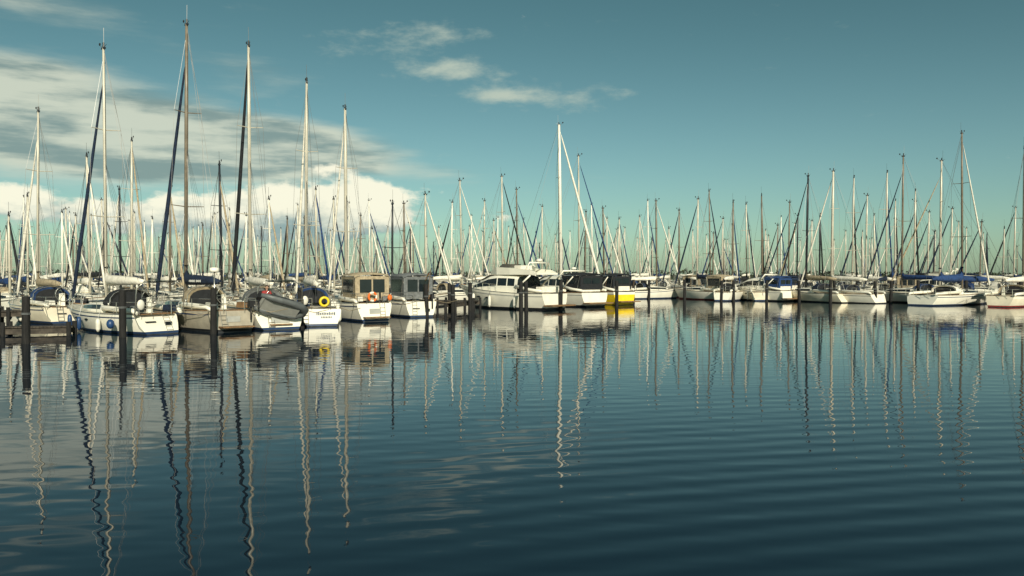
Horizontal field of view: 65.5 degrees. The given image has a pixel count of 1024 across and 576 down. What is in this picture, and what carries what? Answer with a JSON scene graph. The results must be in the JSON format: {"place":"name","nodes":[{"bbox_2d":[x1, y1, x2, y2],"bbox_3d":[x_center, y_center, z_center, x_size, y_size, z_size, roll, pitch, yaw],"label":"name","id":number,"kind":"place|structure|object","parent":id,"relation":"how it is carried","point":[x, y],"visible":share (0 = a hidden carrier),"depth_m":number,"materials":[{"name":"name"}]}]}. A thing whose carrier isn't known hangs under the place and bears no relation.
{"place":"outdoors","nodes":[
{"label":"outdoors","id":0,"kind":"place"},
{"bbox_2d":[0,274,1023,575],"bbox_3d":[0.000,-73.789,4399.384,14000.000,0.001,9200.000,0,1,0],"label":"water","id":1,"kind":"structure","parent":0,"point":[672,436],"depth_m":13.94,"materials":[{"name":"blue liquid"}]},
{"bbox_2d":[0,225,17,288],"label":"sailboat","id":2,"kind":"object","parent":1,"relation":"on","point":[5,261],"visible":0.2,"depth_m":79.86,"materials":[{"name":"silver metal"}]},
{"bbox_2d":[1,306,21,323],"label":"wooden jetty","id":3,"kind":"object","parent":1,"relation":"in","point":[7,313],"visible":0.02,"depth_m":48.23,"materials":[{"name":"brown wood"}]},
{"bbox_2d":[0,202,26,308],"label":"sailboat","id":4,"kind":"object","parent":1,"relation":"on","point":[5,292],"visible":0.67,"depth_m":61.89,"materials":[{"name":"silver metal"}]},
{"bbox_2d":[13,186,35,295],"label":"sailboat","id":5,"kind":"object","parent":1,"relation":"on","point":[26,279],"visible":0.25,"depth_m":67.98,"materials":[{"name":"white metal"}]},
{"bbox_2d":[21,296,30,343],"bbox_3d":[-20.888,1.878,34.222,0.420,3.050,0.381,0,1,0],"label":"mooring pile","id":6,"kind":"object","parent":1,"relation":"in","point":[26,333],"visible":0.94,"depth_m":34.08,"materials":[{"name":"brown wood"}]},
{"bbox_2d":[0,321,76,335],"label":"wooden jetty","id":7,"kind":"object","parent":1,"relation":"in","point":[68,328],"visible":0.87,"depth_m":38.84,"materials":[{"name":"brown wood"}]},
{"bbox_2d":[30,224,48,289],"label":"sailboat","id":8,"kind":"object","parent":1,"relation":"on","point":[44,277],"visible":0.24,"depth_m":89.86,"materials":[{"name":"silver metal"}]},
{"bbox_2d":[4,94,92,323],"bbox_3d":[-29.781,-4.989,50.907,11.645,15.100,4.249,1,1,42],"label":"sailboat","id":9,"kind":"object","parent":1,"relation":"on","point":[46,307],"visible":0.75,"depth_m":50.34,"materials":[{"name":"silver metal"}]},
{"bbox_2d":[49,208,73,288],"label":"sailboat","id":10,"kind":"object","parent":1,"relation":"on","point":[61,277],"visible":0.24,"depth_m":75.95,"materials":[{"name":"silver metal"}]},
{"bbox_2d":[64,205,102,292],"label":"sailboat","id":11,"kind":"object","parent":1,"relation":"on","point":[72,238],"visible":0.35,"depth_m":81.76,"materials":[{"name":"silver metal"}]},
{"bbox_2d":[67,146,109,302],"bbox_3d":[-33.359,-4.465,62.348,2.967,13.648,9.027,-2,2,-45],"label":"sailboat","id":12,"kind":"object","parent":1,"relation":"on","point":[89,290],"visible":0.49,"depth_m":61.80,"materials":[{"name":"white plastic"}]},
{"bbox_2d":[94,223,118,296],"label":"sailboat","id":13,"kind":"object","parent":1,"relation":"on","point":[98,281],"visible":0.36,"depth_m":91.77,"materials":[{"name":"white metal"}]},
{"bbox_2d":[118,290,126,337],"bbox_3d":[-18.447,1.717,37.726,0.387,3.250,0.368,0,1,0],"label":"mooring pile","id":14,"kind":"object","parent":1,"relation":"in","point":[122,316],"visible":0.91,"depth_m":37.59,"materials":[{"name":"brown wood"}]},
{"bbox_2d":[97,136,153,300],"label":"sailboat","id":15,"kind":"object","parent":1,"relation":"on","point":[132,165],"visible":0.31,"depth_m":65.98,"materials":[{"name":"white metal"}]},
{"bbox_2d":[108,185,149,294],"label":"sailboat","id":16,"kind":"object","parent":1,"relation":"on","point":[113,243],"visible":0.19,"depth_m":71.81,"materials":[{"name":"white metal"}]},
{"bbox_2d":[67,28,218,334],"bbox_3d":[-20.972,-5.640,42.339,12.074,16.700,4.249,1,2,38],"label":"sailboat","id":17,"kind":"object","parent":1,"relation":"on","point":[144,316],"visible":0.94,"depth_m":41.62,"materials":[{"name":"white plastic"}]},
{"bbox_2d":[140,216,171,291],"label":"sailboat","id":18,"kind":"object","parent":1,"relation":"on","point":[152,277],"visible":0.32,"depth_m":84.85,"materials":[{"name":"white metal"}]},
{"bbox_2d":[141,185,183,299],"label":"sailboat","id":19,"kind":"object","parent":1,"relation":"on","point":[169,293],"visible":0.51,"depth_m":69.67,"materials":[{"name":"silver metal"}]},
{"bbox_2d":[168,226,196,293],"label":"sailboat","id":20,"kind":"object","parent":1,"relation":"on","point":[176,286],"visible":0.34,"depth_m":91.63,"materials":[{"name":"silver metal"}]},
{"bbox_2d":[191,222,225,291],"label":"sailboat","id":21,"kind":"object","parent":1,"relation":"on","point":[202,236],"visible":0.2,"depth_m":83.90,"materials":[{"name":"white metal"}]},
{"bbox_2d":[210,288,217,333],"bbox_3d":[-14.924,1.655,39.818,0.417,3.300,0.399,0,1,0],"label":"mooring pile","id":22,"kind":"object","parent":1,"relation":"in","point":[213,310],"visible":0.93,"depth_m":39.68,"materials":[{"name":"brown wood"}]},
{"bbox_2d":[152,19,287,332],"bbox_3d":[-17.513,-6.675,44.369,12.245,18.700,4.249,1,1,45],"label":"sailboat","id":23,"kind":"object","parent":1,"relation":"on","point":[239,317],"visible":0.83,"depth_m":43.73,"materials":[{"name":"fiberglass"},{"name":"wood"},{"name":"canvas"}]},
{"bbox_2d":[205,159,241,300],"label":"sailboat","id":24,"kind":"object","parent":1,"relation":"on","point":[219,178],"visible":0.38,"depth_m":61.85,"materials":[{"name":"white metal"}]},
{"bbox_2d":[218,223,248,292],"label":"sailboat","id":25,"kind":"object","parent":1,"relation":"on","point":[230,276],"visible":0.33,"depth_m":97.83,"materials":[{"name":"white metal"}]},
{"bbox_2d":[231,211,258,296],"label":"sailboat","id":26,"kind":"object","parent":1,"relation":"on","point":[243,291],"visible":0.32,"depth_m":81.83,"materials":[{"name":"white metal"}]},
{"bbox_2d":[253,220,275,287],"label":"sailboat","id":27,"kind":"object","parent":1,"relation":"on","point":[260,249],"visible":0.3,"depth_m":103.82,"materials":[{"name":"white metal"}]},
{"bbox_2d":[243,187,286,297],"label":"sailboat","id":28,"kind":"object","parent":1,"relation":"on","point":[278,253],"visible":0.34,"depth_m":69.89,"materials":[{"name":"white metal"}]},
{"bbox_2d":[225,27,328,330],"bbox_3d":[-14.751,-6.355,46.058,4.126,18.000,11.644,-1,1,-34],"label":"sailboat","id":29,"kind":"object","parent":1,"relation":"on","point":[262,322],"visible":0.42,"depth_m":47.02,"materials":[{"name":"white plastic"}]},
{"bbox_2d":[253,293,308,319],"bbox_3d":[-12.235,1.046,42.356,2.795,0.960,1.650,19,-49,-29],"label":"inflatable dinghy","id":30,"kind":"object","parent":29,"relation":"attached to","point":[271,303],"visible":0.99,"depth_m":42.13,"materials":[{"name":"grey rubber"}]},
{"bbox_2d":[276,216,300,298],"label":"sailboat","id":31,"kind":"object","parent":1,"relation":"on","point":[291,287],"visible":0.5,"depth_m":79.80,"materials":[{"name":"white metal"}]},
{"bbox_2d":[297,288,303,327],"bbox_3d":[-11.748,1.602,44.323,0.402,3.250,0.416,0,1,0],"label":"mooring pile","id":32,"kind":"object","parent":1,"relation":"in","point":[299,294],"visible":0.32,"depth_m":44.16,"materials":[{"name":"brown wood"}]},
{"bbox_2d":[294,222,325,286],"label":"sailboat","id":33,"kind":"object","parent":1,"relation":"on","point":[301,278],"visible":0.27,"depth_m":95.84,"materials":[{"name":"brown metal"}]},
{"bbox_2d":[291,178,331,297],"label":"sailboat","id":34,"kind":"object","parent":1,"relation":"on","point":[323,245],"visible":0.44,"depth_m":73.86,"materials":[{"name":"white metal"}]},
{"bbox_2d":[284,65,359,326],"bbox_3d":[-12.425,-5.706,49.027,3.754,16.600,11.044,0,1,-24],"label":"sailboat","id":35,"kind":"object","parent":1,"relation":"on","point":[316,299],"visible":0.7,"depth_m":48.81,"materials":[{"name":"white plastic"}]},
{"bbox_2d":[318,195,344,294],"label":"sailboat","id":36,"kind":"object","parent":1,"relation":"on","point":[334,286],"visible":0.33,"depth_m":79.92,"materials":[{"name":"white metal"}]},
{"bbox_2d":[349,214,370,275],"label":"sailboat","id":37,"kind":"object","parent":1,"relation":"on","point":[360,263],"visible":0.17,"depth_m":89.85,"materials":[{"name":"white metal"}]},
{"bbox_2d":[324,104,413,321],"bbox_3d":[-10.753,-5.440,53.815,4.126,15.900,11.645,-1,1,-30],"label":"sailboat","id":38,"kind":"object","parent":1,"relation":"on","point":[358,290],"visible":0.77,"depth_m":51.10,"materials":[{"name":"white plastic"}]},
{"bbox_2d":[360,226,384,275],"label":"sailboat","id":39,"kind":"object","parent":1,"relation":"on","point":[372,239],"visible":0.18,"depth_m":84.98,"materials":[{"name":"silver metal"}]},
{"bbox_2d":[379,201,424,273],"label":"sailboat","id":40,"kind":"object","parent":1,"relation":"on","point":[404,230],"visible":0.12,"depth_m":85.82,"materials":[{"name":"silver metal"}]},
{"bbox_2d":[378,199,457,317],"bbox_3d":[-8.260,-2.474,58.629,4.002,9.800,11.244,0,1,-30],"label":"sailboat","id":41,"kind":"object","parent":1,"relation":"on","point":[409,289],"visible":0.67,"depth_m":55.69,"materials":[{"name":"white plastic"}]},
{"bbox_2d":[397,191,451,306],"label":"sailboat","id":42,"kind":"object","parent":1,"relation":"on","point":[441,296],"visible":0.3,"depth_m":72.91,"materials":[{"name":"white metal"}]},
{"bbox_2d":[424,284,428,316],"bbox_3d":[-5.963,1.381,55.518,0.407,3.300,0.388,0,1,0],"label":"mooring pile","id":43,"kind":"object","parent":1,"relation":"in","point":[426,297],"visible":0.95,"depth_m":55.37,"materials":[{"name":"brown wood"}]},
{"bbox_2d":[450,284,454,312],"bbox_3d":[-4.598,1.318,62.016,0.386,3.200,0.394,0,1,0],"label":"mooring pile","id":44,"kind":"object","parent":1,"relation":"in","point":[452,294],"visible":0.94,"depth_m":61.87,"materials":[{"name":"brown wood"}]},
{"bbox_2d":[433,199,473,289],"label":"sailboat","id":45,"kind":"object","parent":1,"relation":"on","point":[457,285],"visible":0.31,"depth_m":91.86,"materials":[{"name":"white metal"}]},
{"bbox_2d":[427,178,488,299],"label":"sailboat","id":46,"kind":"object","parent":1,"relation":"on","point":[460,294],"visible":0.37,"depth_m":81.46,"materials":[{"name":"silver metal"}]},
{"bbox_2d":[436,297,480,309],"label":"wooden jetty","id":47,"kind":"object","parent":1,"relation":"in","point":[438,303],"visible":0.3,"depth_m":67.12,"materials":[{"name":"brown wood"}]},
{"bbox_2d":[444,298,474,312],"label":"wooden jetty","id":48,"kind":"object","parent":1,"relation":"in","point":[464,303],"visible":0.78,"depth_m":62.85,"materials":[{"name":"brown wood"}]},
{"bbox_2d":[468,283,471,310],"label":"mooring pile","id":49,"kind":"object","parent":1,"relation":"in","point":[469,296],"visible":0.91,"depth_m":64.39,"materials":[{"name":"brown wood"}]},
{"bbox_2d":[465,198,500,282],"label":"sailboat","id":50,"kind":"object","parent":1,"relation":"on","point":[484,208],"visible":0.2,"depth_m":97.82,"materials":[{"name":"white metal"}]},
{"bbox_2d":[477,218,505,276],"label":"sailboat","id":51,"kind":"object","parent":1,"relation":"on","point":[494,233],"visible":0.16,"depth_m":103.85,"materials":[{"name":"white metal"}]},
{"bbox_2d":[458,174,525,287],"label":"sailboat","id":52,"kind":"object","parent":1,"relation":"on","point":[502,196],"visible":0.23,"depth_m":89.66,"materials":[{"name":"white metal"}]},
{"bbox_2d":[0,191,1021,289],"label":"distant sailboats","id":53,"kind":"object","parent":1,"relation":"on","point":[94,279],"visible":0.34,"depth_m":146.21,"materials":[{"name":"white metal"}]},
{"bbox_2d":[485,181,542,276],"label":"sailboat","id":54,"kind":"object","parent":1,"relation":"on","point":[517,224],"visible":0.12,"depth_m":97.81,"materials":[{"name":"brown metal"}]},
{"bbox_2d":[459,247,575,309],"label":"motor yacht","id":55,"kind":"object","parent":1,"relation":"on","point":[498,288],"visible":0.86,"depth_m":68.40,"materials":[{"name":"white plastic"}]},
{"bbox_2d":[519,282,522,311],"bbox_3d":[0.712,1.191,63.545,0.387,3.400,0.368,0,1,0],"label":"mooring pile","id":56,"kind":"object","parent":1,"relation":"in","point":[520,296],"visible":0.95,"depth_m":63.39,"materials":[{"name":"brown wood"}]},
{"bbox_2d":[524,281,527,310],"bbox_3d":[1.141,1.174,64.539,0.390,3.400,0.386,0,1,0],"label":"mooring pile","id":57,"kind":"object","parent":1,"relation":"in","point":[525,295],"visible":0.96,"depth_m":64.42,"materials":[{"name":"brown wood"}]},
{"bbox_2d":[529,202,558,276],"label":"sailboat","id":58,"kind":"object","parent":1,"relation":"on","point":[542,245],"visible":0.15,"depth_m":105.80,"materials":[{"name":"silver metal"}]},
{"bbox_2d":[516,122,599,278],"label":"sailboat","id":59,"kind":"object","parent":1,"relation":"on","point":[560,211],"visible":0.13,"depth_m":87.69,"materials":[{"name":"white metal"}]},
{"bbox_2d":[558,280,562,309],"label":"mooring pile","id":60,"kind":"object","parent":1,"relation":"in","point":[560,293],"visible":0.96,"depth_m":67.08,"materials":[{"name":"brown wood"}]},
{"bbox_2d":[536,147,612,272],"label":"sailboat","id":61,"kind":"object","parent":1,"relation":"on","point":[579,219],"visible":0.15,"depth_m":94.40,"materials":[{"name":"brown metal"}]},
{"bbox_2d":[540,253,613,306],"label":"motor yacht","id":62,"kind":"object","parent":1,"relation":"on","point":[581,287],"visible":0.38,"depth_m":73.24,"materials":[{"name":"white plastic"}]},
{"bbox_2d":[574,209,599,275],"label":"sailboat","id":63,"kind":"object","parent":1,"relation":"on","point":[585,247],"visible":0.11,"depth_m":101.82,"materials":[{"name":"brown metal"}]},
{"bbox_2d":[586,205,622,275],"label":"sailboat","id":64,"kind":"object","parent":1,"relation":"on","point":[603,227],"visible":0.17,"depth_m":98.88,"materials":[{"name":"white metal"}]},
{"bbox_2d":[615,281,618,306],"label":"mooring pile","id":65,"kind":"object","parent":1,"relation":"in","point":[616,292],"visible":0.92,"depth_m":72.88,"materials":[{"name":"brown wood"}]},
{"bbox_2d":[594,273,640,304],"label":"motor boat","id":66,"kind":"object","parent":1,"relation":"on","point":[626,295],"visible":0.31,"depth_m":77.48,"materials":[{"name":"yellow paint"}]},
{"bbox_2d":[607,211,631,286],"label":"sailboat","id":67,"kind":"object","parent":1,"relation":"on","point":[620,251],"visible":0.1,"depth_m":103.85,"materials":[{"name":"white metal"}]},
{"bbox_2d":[630,198,682,298],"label":"sailboat","id":68,"kind":"object","parent":1,"relation":"on","point":[657,291],"visible":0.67,"depth_m":97.34,"materials":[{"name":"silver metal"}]},
{"bbox_2d":[652,226,677,286],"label":"sailboat","id":69,"kind":"object","parent":1,"relation":"on","point":[666,276],"visible":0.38,"depth_m":111.68,"materials":[{"name":"white plastic"}]},
{"bbox_2d":[661,202,702,296],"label":"sailboat","id":70,"kind":"object","parent":1,"relation":"on","point":[679,254],"visible":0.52,"depth_m":103.74,"materials":[{"name":"silver metal"}]},
{"bbox_2d":[683,279,685,300],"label":"mooring pile","id":71,"kind":"object","parent":1,"relation":"in","point":[684,289],"visible":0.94,"depth_m":89.90,"materials":[{"name":"brown wood"}]},
{"bbox_2d":[673,196,731,299],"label":"sailboat","id":72,"kind":"object","parent":1,"relation":"on","point":[704,291],"visible":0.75,"depth_m":93.87,"materials":[{"name":"white plastic"}]},
{"bbox_2d":[682,183,722,286],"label":"sailboat","id":73,"kind":"object","parent":1,"relation":"on","point":[701,282],"visible":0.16,"depth_m":105.65,"materials":[{"name":"grey metal"}]},
{"bbox_2d":[705,216,739,283],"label":"sailboat","id":74,"kind":"object","parent":1,"relation":"on","point":[722,224],"visible":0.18,"depth_m":109.75,"materials":[{"name":"silver metal"}]},
{"bbox_2d":[713,200,742,300],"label":"sailboat","id":75,"kind":"object","parent":1,"relation":"on","point":[727,293],"visible":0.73,"depth_m":90.28,"materials":[{"name":"white plastic"}]},
{"bbox_2d":[735,196,755,283],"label":"sailboat","id":76,"kind":"object","parent":1,"relation":"on","point":[746,276],"visible":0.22,"depth_m":98.80,"materials":[{"name":"grey metal"}]},
{"bbox_2d":[750,193,772,300],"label":"sailboat","id":77,"kind":"object","parent":1,"relation":"on","point":[756,296],"visible":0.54,"depth_m":92.51,"materials":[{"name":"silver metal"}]},
{"bbox_2d":[736,267,796,301],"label":"motor boat","id":78,"kind":"object","parent":1,"relation":"on","point":[780,287],"visible":0.64,"depth_m":88.17,"materials":[{"name":"white plastic"}]},
{"bbox_2d":[764,223,794,275],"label":"sailboat","id":79,"kind":"object","parent":1,"relation":"on","point":[776,254],"visible":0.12,"depth_m":107.78,"materials":[{"name":"silver metal"}]},
{"bbox_2d":[766,194,819,287],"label":"sailboat","id":80,"kind":"object","parent":1,"relation":"on","point":[799,276],"visible":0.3,"depth_m":99.74,"materials":[{"name":"grey metal"}]},
{"bbox_2d":[797,281,800,302],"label":"mooring pile","id":81,"kind":"object","parent":1,"relation":"in","point":[798,293],"visible":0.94,"depth_m":83.92,"materials":[{"name":"brown wood"}]},
{"bbox_2d":[780,208,818,286],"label":"sailboat","id":82,"kind":"object","parent":1,"relation":"on","point":[797,261],"visible":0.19,"depth_m":111.78,"materials":[{"name":"silver metal"}]},
{"bbox_2d":[781,173,853,302],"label":"sailboat","id":83,"kind":"object","parent":1,"relation":"on","point":[811,294],"visible":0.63,"depth_m":86.15,"materials":[{"name":"silver metal"}]},
{"bbox_2d":[810,213,827,286],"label":"sailboat","id":84,"kind":"object","parent":1,"relation":"on","point":[820,255],"visible":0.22,"depth_m":101.78,"materials":[{"name":"silver metal"}]},
{"bbox_2d":[829,280,831,302],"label":"mooring pile","id":85,"kind":"object","parent":1,"relation":"in","point":[830,291],"visible":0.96,"depth_m":82.89,"materials":[{"name":"brown wood"}]},
{"bbox_2d":[800,168,885,303],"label":"sailboat","id":86,"kind":"object","parent":1,"relation":"on","point":[856,294],"visible":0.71,"depth_m":83.69,"materials":[{"name":"silver metal"}]},
{"bbox_2d":[838,175,866,288],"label":"sailboat","id":87,"kind":"object","parent":1,"relation":"on","point":[854,227],"visible":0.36,"depth_m":90.70,"materials":[{"name":"silver metal"}]},
{"bbox_2d":[858,214,883,286],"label":"sailboat","id":88,"kind":"object","parent":1,"relation":"on","point":[871,283],"visible":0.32,"depth_m":107.88,"materials":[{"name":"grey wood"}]},
{"bbox_2d":[837,193,911,288],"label":"sailboat","id":89,"kind":"object","parent":1,"relation":"on","point":[875,278],"visible":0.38,"depth_m":98.76,"materials":[{"name":"silver metal"}]},
{"bbox_2d":[864,170,900,289],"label":"sailboat","id":90,"kind":"object","parent":1,"relation":"on","point":[884,285],"visible":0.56,"depth_m":93.66,"materials":[{"name":"silver metal"}]},
{"bbox_2d":[889,281,892,302],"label":"mooring pile","id":91,"kind":"object","parent":1,"relation":"in","point":[891,293],"visible":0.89,"depth_m":81.88,"materials":[{"name":"brown wood"}]},
{"bbox_2d":[897,188,924,287],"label":"sailboat","id":92,"kind":"object","parent":1,"relation":"on","point":[908,283],"visible":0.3,"depth_m":99.58,"materials":[{"name":"silver metal"}]},
{"bbox_2d":[863,153,968,302],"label":"sailboat","id":93,"kind":"object","parent":1,"relation":"on","point":[900,295],"visible":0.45,"depth_m":84.55,"materials":[{"name":"silver metal"}]},
{"bbox_2d":[908,210,957,283],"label":"sailboat","id":94,"kind":"object","parent":1,"relation":"on","point":[928,234],"visible":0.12,"depth_m":105.79,"materials":[{"name":"silver metal"}]},
{"bbox_2d":[896,263,973,286],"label":"motor yacht","id":95,"kind":"object","parent":1,"relation":"on","point":[933,282],"visible":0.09,"depth_m":95.67,"materials":[{"name":"white plastic"}]},
{"bbox_2d":[886,158,1006,303],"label":"sailboat","id":96,"kind":"object","parent":1,"relation":"on","point":[972,279],"visible":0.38,"depth_m":83.66,"materials":[{"name":"silver metal"}]},
{"bbox_2d":[906,130,991,305],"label":"sailboat","id":97,"kind":"object","parent":1,"relation":"on","point":[945,295],"visible":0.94,"depth_m":77.42,"materials":[{"name":"white plastic"}]},
{"bbox_2d":[927,200,987,286],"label":"sailboat","id":98,"kind":"object","parent":1,"relation":"on","point":[951,215],"visible":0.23,"depth_m":98.85,"materials":[{"name":"white metal"}]},
{"bbox_2d":[952,219,1013,289],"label":"sailboat","id":99,"kind":"object","parent":1,"relation":"on","point":[994,285],"visible":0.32,"depth_m":91.42,"materials":[{"name":"white wood"}]},
{"bbox_2d":[993,226,1012,284],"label":"sailboat","id":100,"kind":"object","parent":1,"relation":"on","point":[1004,235],"visible":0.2,"depth_m":95.83,"materials":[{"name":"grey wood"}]},
{"bbox_2d":[984,146,1023,307],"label":"sailboat","id":101,"kind":"object","parent":1,"relation":"on","point":[1009,296],"visible":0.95,"depth_m":73.02,"materials":[{"name":"white plastic"}]},
{"bbox_2d":[0,0,1023,273],"label":"sky","id":102,"kind":"structure","parent":0,"point":[666,100],"materials":[{"name":"blue"}]},
{"bbox_2d":[13,275,1011,278],"bbox_3d":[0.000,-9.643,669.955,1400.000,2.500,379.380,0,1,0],"label":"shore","id":103,"kind":"structure","parent":0,"point":[674,277],"depth_m":567.10,"materials":[{"name":"green plant"}]},
{"bbox_2d":[4,268,1021,276],"bbox_3d":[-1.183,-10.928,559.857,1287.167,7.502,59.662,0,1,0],"label":"distant trees","id":104,"kind":"object","parent":103,"relation":"on","point":[661,272],"visible":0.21,"depth_m":553.70,"materials":[{"name":"green plant"}]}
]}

